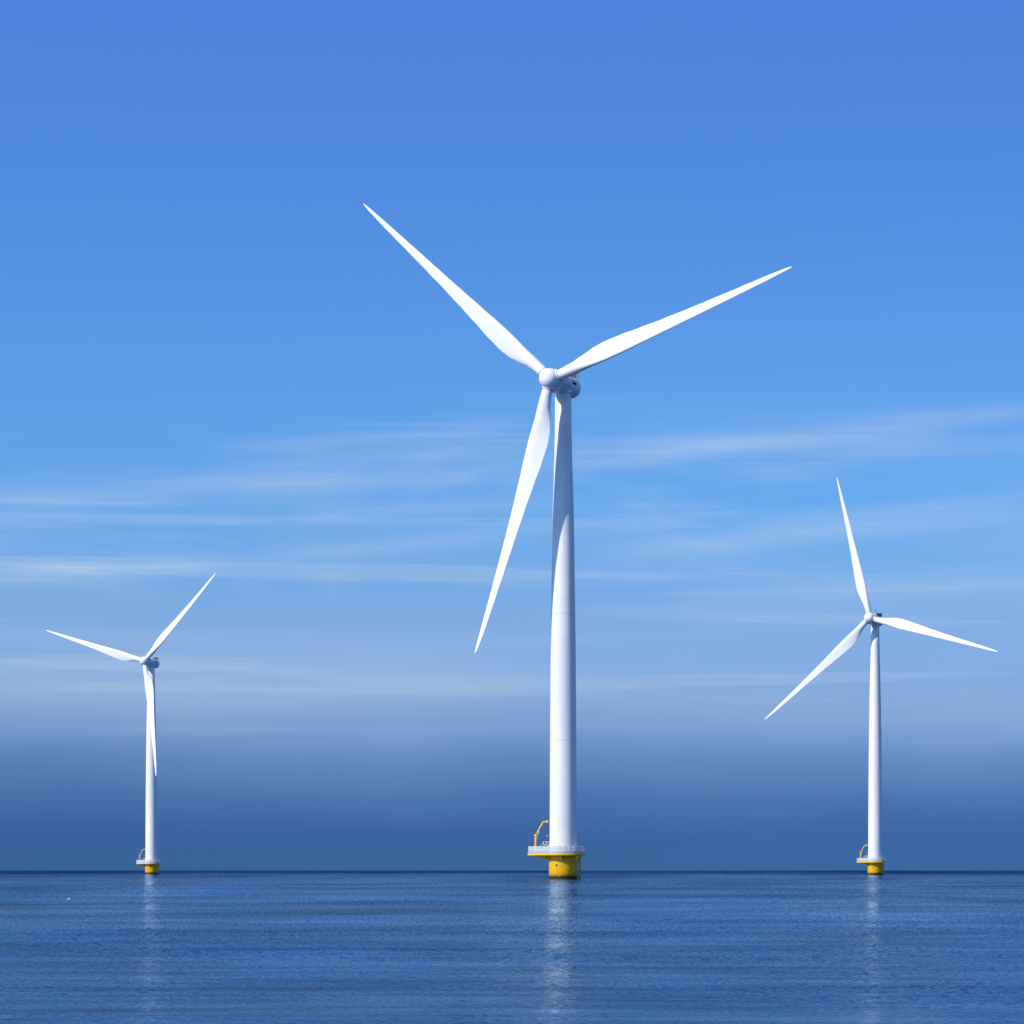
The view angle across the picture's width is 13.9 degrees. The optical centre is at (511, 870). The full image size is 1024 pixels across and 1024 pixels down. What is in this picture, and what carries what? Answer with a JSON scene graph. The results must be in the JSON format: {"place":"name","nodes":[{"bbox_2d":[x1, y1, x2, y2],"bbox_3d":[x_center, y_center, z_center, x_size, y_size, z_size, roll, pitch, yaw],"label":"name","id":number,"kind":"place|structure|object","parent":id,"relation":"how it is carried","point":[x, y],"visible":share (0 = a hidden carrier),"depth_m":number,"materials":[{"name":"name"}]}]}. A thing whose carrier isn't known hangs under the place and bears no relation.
{"place":"outdoors","nodes":[
{"label":"outdoors","id":0,"kind":"place"},
{"bbox_2d":[0,870,1023,1023],"bbox_3d":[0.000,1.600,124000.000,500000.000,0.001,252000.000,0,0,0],"label":"sea","id":1,"kind":"structure","parent":0,"point":[525,947],"depth_m":87.21,"materials":[{"name":"blue liquid"}]},
{"bbox_2d":[46,573,215,873],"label":"wind turbine","id":2,"kind":"object","parent":1,"relation":"in","point":[150,862],"visible":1,"depth_m":1869.48,"materials":[{"name":"white paint"}]},
{"bbox_2d":[363,203,790,878],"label":"wind turbine","id":3,"kind":"object","parent":1,"relation":"in","point":[561,853],"visible":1,"depth_m":797.84,"materials":[{"name":"white paint"}]},
{"bbox_2d":[764,479,997,874],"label":"wind turbine","id":4,"kind":"object","parent":1,"relation":"in","point":[874,861],"visible":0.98,"depth_m":1550.82,"materials":[{"name":"white paint"}]},
{"bbox_2d":[0,0,1023,869],"label":"sky","id":5,"kind":"structure","parent":0,"point":[215,357],"materials":[{"name":"blue"}]}
]}

